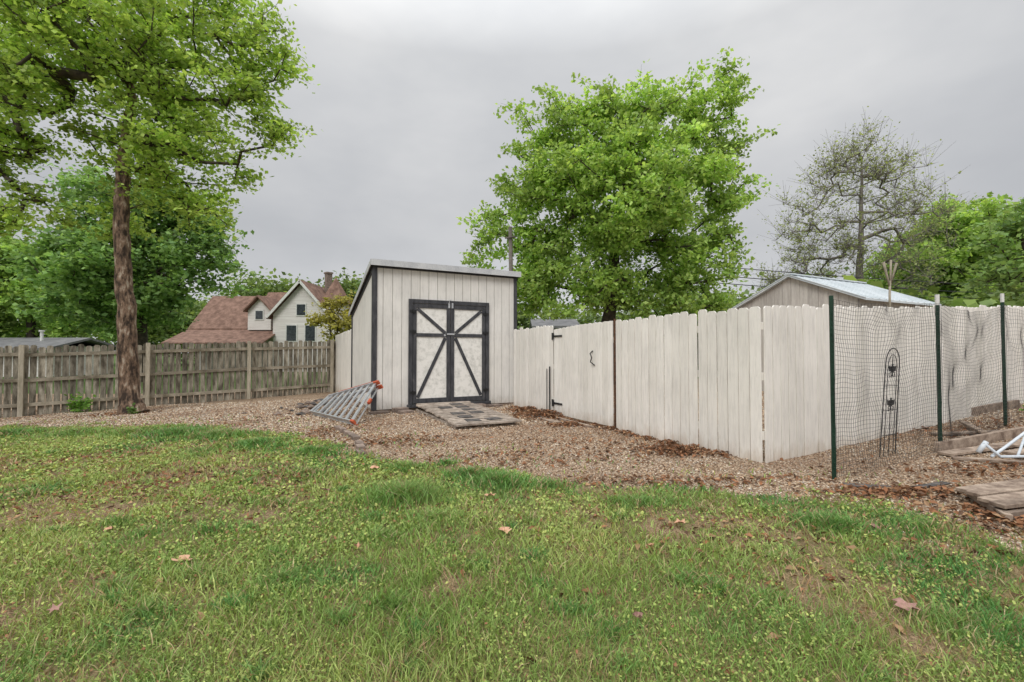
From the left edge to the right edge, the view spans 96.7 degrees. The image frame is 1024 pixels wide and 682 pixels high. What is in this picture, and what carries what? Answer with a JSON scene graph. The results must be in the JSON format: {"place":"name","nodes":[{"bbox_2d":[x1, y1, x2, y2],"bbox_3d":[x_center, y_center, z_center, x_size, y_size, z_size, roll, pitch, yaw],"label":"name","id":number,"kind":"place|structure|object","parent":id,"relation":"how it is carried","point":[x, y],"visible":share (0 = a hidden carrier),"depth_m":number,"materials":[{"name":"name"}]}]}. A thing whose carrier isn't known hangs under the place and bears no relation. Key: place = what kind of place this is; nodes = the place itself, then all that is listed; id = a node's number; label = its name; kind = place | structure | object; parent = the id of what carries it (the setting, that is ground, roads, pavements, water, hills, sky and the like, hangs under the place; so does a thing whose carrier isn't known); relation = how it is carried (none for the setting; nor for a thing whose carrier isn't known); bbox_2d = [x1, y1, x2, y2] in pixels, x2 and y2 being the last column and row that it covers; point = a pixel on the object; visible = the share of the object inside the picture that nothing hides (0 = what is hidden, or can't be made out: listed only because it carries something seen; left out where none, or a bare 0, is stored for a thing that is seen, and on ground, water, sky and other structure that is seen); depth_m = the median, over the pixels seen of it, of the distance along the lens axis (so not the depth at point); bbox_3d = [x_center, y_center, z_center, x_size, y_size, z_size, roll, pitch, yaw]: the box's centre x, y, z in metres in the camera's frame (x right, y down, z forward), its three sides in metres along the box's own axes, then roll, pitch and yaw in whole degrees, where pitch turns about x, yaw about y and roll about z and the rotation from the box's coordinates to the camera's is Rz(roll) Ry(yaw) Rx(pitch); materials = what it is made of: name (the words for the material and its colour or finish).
{"place":"outdoors","nodes":[
{"label":"outdoors","id":0,"kind":"place"},
{"bbox_2d":[0,353,1023,681],"bbox_3d":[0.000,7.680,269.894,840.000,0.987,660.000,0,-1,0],"label":"ground","id":1,"kind":"structure","parent":0,"point":[842,571],"depth_m":2.90,"materials":[{"name":"soil"}]},
{"bbox_2d":[0,225,98,337],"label":"oak tree","id":2,"kind":"object","parent":1,"relation":"on","point":[11,290],"visible":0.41,"depth_m":34.89,"materials":[{"name":"green plant"}]},
{"bbox_2d":[0,330,115,376],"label":"grey roof garage","id":3,"kind":"structure","parent":1,"relation":"on","point":[41,341],"depth_m":32.50,"materials":[{"name":"grey"}]},
{"bbox_2d":[64,392,96,412],"bbox_3d":[-11.575,1.645,12.215,0.720,0.576,0.592,0,-1,-18],"label":"fence weed","id":4,"kind":"object","parent":1,"relation":"on","point":[85,404],"visible":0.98,"depth_m":12.18,"materials":[{"name":"green plant"}]},
{"bbox_2d":[0,157,263,381],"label":"maple tree","id":5,"kind":"object","parent":1,"relation":"on","point":[79,274],"visible":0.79,"depth_m":24.74,"materials":[{"name":"green plant"}]},
{"bbox_2d":[126,403,140,413],"bbox_3d":[-9.316,1.665,11.170,0.350,0.292,0.220,-1,-1,22],"label":"fence weed","id":6,"kind":"object","parent":1,"relation":"on","point":[132,410],"visible":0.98,"depth_m":11.15,"materials":[{"name":"green plant"}]},
{"bbox_2d":[0,0,321,414],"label":"shade tree","id":7,"kind":"object","parent":1,"relation":"on","point":[132,61],"visible":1,"depth_m":11.39,"materials":[{"name":"green plant"}]},
{"bbox_2d":[0,340,335,417],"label":"weathered wood fence","id":8,"kind":"object","parent":1,"relation":"on","point":[21,379],"visible":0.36,"depth_m":13.52,"materials":[{"name":"grey wood"}]},
{"bbox_2d":[199,285,348,371],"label":"walls","id":9,"kind":"structure","parent":1,"relation":"on","point":[284,314],"depth_m":38.88,"materials":[{"name":"white paint"}]},
{"bbox_2d":[161,272,350,343],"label":"roofs","id":10,"kind":"structure","parent":9,"relation":"on","point":[223,319],"depth_m":39.93,"materials":[{"name":"brown"}]},
{"bbox_2d":[254,280,325,341],"bbox_3d":[-18.775,-2.535,38.636,7.201,5.216,0.963,0,-1,7],"label":"window trim","id":11,"kind":"structure","parent":9,"relation":"attached to","point":[288,293],"depth_m":38.46,"materials":[{"name":"white wood"}]},
{"bbox_2d":[255,304,332,340],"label":"windows","id":12,"kind":"structure","parent":9,"relation":"attached to","point":[309,333],"depth_m":38.75,"materials":[{"name":"black glass"}]},
{"bbox_2d":[241,397,359,414],"bbox_3d":[-4.531,1.532,11.184,2.343,0.307,3.360,-1,-2,37],"label":"rubble heap","id":13,"kind":"object","parent":1,"relation":"on","point":[308,406],"visible":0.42,"depth_m":10.59,"materials":[{"name":"brick"}]},
{"bbox_2d":[304,288,356,341],"bbox_3d":[-11.498,-0.543,30.025,4.265,5.930,2.880,0,-1,7],"label":"young redbud tree","id":14,"kind":"object","parent":1,"relation":"on","point":[315,320],"visible":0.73,"depth_m":29.68,"materials":[{"name":"green plant"}]},
{"bbox_2d":[335,329,350,394],"bbox_3d":[-5.444,0.738,14.643,0.027,2.102,3.845,1,-2,-28],"label":"white picket fence","id":15,"kind":"object","parent":1,"relation":"on","point":[343,361],"visible":0.72,"depth_m":14.47,"materials":[{"name":"paint"}]},
{"bbox_2d":[310,380,382,424],"bbox_3d":[-3.210,1.196,9.194,0.983,0.811,2.152,1,-2,-43],"label":"step ladder","id":16,"kind":"object","parent":1,"relation":"on","point":[333,401],"visible":0.9,"depth_m":9.21,"materials":[{"name":"metal"}]},
{"bbox_2d":[334,425,365,454],"bbox_3d":[-2.398,1.446,6.790,0.199,0.097,2.354,1,-2,-28],"label":"brick edging","id":17,"kind":"object","parent":1,"relation":"on","point":[360,445],"visible":0.9,"depth_m":6.69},
{"bbox_2d":[348,258,520,411],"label":"storage shed","id":18,"kind":"structure","parent":1,"relation":"on","point":[427,333],"depth_m":10.43,"materials":[{"name":"paint"}]},
{"bbox_2d":[416,303,484,398],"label":"door panels","id":19,"kind":"structure","parent":18,"relation":"in","point":[427,347],"depth_m":10.44,"materials":[{"name":"paint"}]},
{"bbox_2d":[368,401,521,428],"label":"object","id":20,"kind":"structure","parent":1,"relation":"on","point":[455,415],"depth_m":8.85,"materials":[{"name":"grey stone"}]},
{"bbox_2d":[505,226,515,270],"bbox_3d":[-0.050,-1.077,16.015,0.406,5.922,0.210,0,-1,0],"label":"wooden pole","id":21,"kind":"object","parent":1,"relation":"on","point":[510,237],"visible":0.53,"depth_m":16.02,"materials":[{"name":"grey wood"}]},
{"bbox_2d":[0,415,1023,681],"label":"lawn grass","id":22,"kind":"structure","parent":1,"relation":"on","point":[408,491],"depth_m":2.59,"materials":[{"name":"green plant"}]},
{"bbox_2d":[47,465,922,617],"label":"fallen leaves","id":23,"kind":"object","parent":22,"relation":"on","point":[901,603],"visible":0.96,"depth_m":2.74,"materials":[{"name":"beige plant"}]},
{"bbox_2d":[0,399,1023,674],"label":"leaf litter","id":24,"kind":"object","parent":1,"relation":"on","point":[682,449],"visible":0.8,"depth_m":4.53,"materials":[{"name":"brown plant"}]},
{"bbox_2d":[0,266,1023,369],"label":"distant treeline","id":25,"kind":"object","parent":1,"relation":"on","point":[155,337],"visible":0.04,"depth_m":50.30,"materials":[{"name":"green plant"}]},
{"bbox_2d":[0,422,1023,681],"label":"clover weeds","id":26,"kind":"object","parent":1,"relation":"on","point":[230,486],"visible":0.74,"depth_m":2.90,"materials":[{"name":"green plant"}]},
{"bbox_2d":[523,413,593,427],"bbox_3d":[0.825,1.485,8.563,0.352,0.050,2.033,1,-2,-25],"label":"gate sill timber","id":27,"kind":"object","parent":1,"relation":"on","point":[560,421],"visible":0.46,"depth_m":8.43,"materials":[{"name":"brown wood"}]},
{"bbox_2d":[456,46,780,384],"bbox_3d":[4.174,-4.481,17.873,10.668,12.890,8.798,1,-2,-36],"label":"sycamore tree","id":28,"kind":"object","parent":1,"relation":"on","point":[656,187],"visible":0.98,"depth_m":17.02,"materials":[{"name":"green plant"}]},
{"bbox_2d":[514,304,1023,462],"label":"white picket fence","id":29,"kind":"object","parent":1,"relation":"on","point":[657,357],"visible":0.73,"depth_m":6.30,"materials":[{"name":"paint"}]},
{"bbox_2d":[546,319,615,426],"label":"white picket gate","id":30,"kind":"structure","parent":29,"relation":"attached to","point":[583,373],"depth_m":8.35,"materials":[{"name":"paint"}]},
{"bbox_2d":[733,273,941,390],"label":"grey garden shed","id":31,"kind":"structure","parent":1,"relation":"on","point":[790,289],"depth_m":11.91,"materials":[{"name":"metal"}]},
{"bbox_2d":[746,106,983,295],"bbox_3d":[18.731,-5.422,25.160,12.162,14.651,6.524,0,-1,0],"label":"budding elm tree","id":32,"kind":"object","parent":1,"relation":"on","point":[878,171],"visible":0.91,"depth_m":24.86,"materials":[{"name":"green plant"}]},
{"bbox_2d":[879,348,899,456],"bbox_3d":[4.602,0.730,5.545,0.613,1.300,0.046,1,-2,-29],"label":"butterfly trellis","id":33,"kind":"object","parent":1,"relation":"on","point":[892,401],"visible":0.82,"depth_m":5.56,"materials":[{"name":"black metal"}]},
{"bbox_2d":[882,260,897,306],"bbox_3d":[5.964,0.046,7.151,0.242,2.651,0.040,0,-1,0],"label":"forked stick","id":34,"kind":"object","parent":1,"relation":"on","point":[890,278],"visible":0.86,"depth_m":7.17,"materials":[{"name":"brown wood"}]},
{"bbox_2d":[829,293,1023,479],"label":"garden net fence","id":35,"kind":"object","parent":1,"relation":"on","point":[939,356],"visible":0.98,"depth_m":5.51,"materials":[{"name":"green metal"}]},
{"bbox_2d":[842,475,1023,489],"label":"landscape fabric scraps","id":36,"kind":"object","parent":1,"relation":"on","point":[933,484],"visible":0.46,"depth_m":4.31,"materials":[{"name":"fabric"}]},
{"bbox_2d":[855,191,1023,301],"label":"hackberry tree","id":37,"kind":"object","parent":1,"relation":"on","point":[973,256],"visible":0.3,"depth_m":28.80,"materials":[{"name":"green plant"}]},
{"bbox_2d":[931,400,1023,463],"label":"garden bed boards","id":38,"kind":"object","parent":1,"relation":"on","point":[953,448],"visible":0.69,"depth_m":5.67,"materials":[{"name":"brown wood"}]},
{"bbox_2d":[976,431,1023,457],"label":"pipe frame","id":39,"kind":"object","parent":38,"relation":"on","point":[982,447],"visible":1,"depth_m":4.82,"materials":[{"name":"white plastic"}]},
{"bbox_2d":[954,197,1023,300],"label":"dogwood tree","id":40,"kind":"object","parent":1,"relation":"on","point":[1009,226],"visible":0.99,"depth_m":11.93,"materials":[{"name":"green plant"}]},
{"bbox_2d":[955,478,1023,521],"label":"wooden pallet","id":41,"kind":"object","parent":1,"relation":"on","point":[997,497],"visible":0.91,"depth_m":3.72,"materials":[{"name":"brown wood"}]},
{"bbox_2d":[1001,527,1023,572],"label":"dry grass clump","id":42,"kind":"object","parent":1,"relation":"on","point":[1015,548],"visible":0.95,"depth_m":2.69,"materials":[{"name":"plant"}]},
{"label":"walls","id":43,"kind":"object","parent":1,"relation":"on","visible":0},
{"bbox_2d":[529,319,579,328],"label":"roof","id":44,"kind":"structure","parent":43,"relation":"on","point":[560,323],"depth_m":30.79,"materials":[{"name":"grey metal"}]},
{"bbox_2d":[0,391,1023,565],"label":"gravel","id":45,"kind":"structure","parent":0,"point":[187,409],"depth_m":6.73,"materials":[{"name":"beige gravel"}]},
{"bbox_2d":[0,0,1023,348],"label":"sky","id":46,"kind":"structure","parent":0,"point":[409,141],"materials":[{"name":"grey"}]},
{"bbox_2d":[707,265,1011,299],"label":"power lines","id":47,"kind":"object","parent":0,"point":[859,277],"visible":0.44,"depth_m":20.75,"materials":[{"name":"black metal"}]}
]}

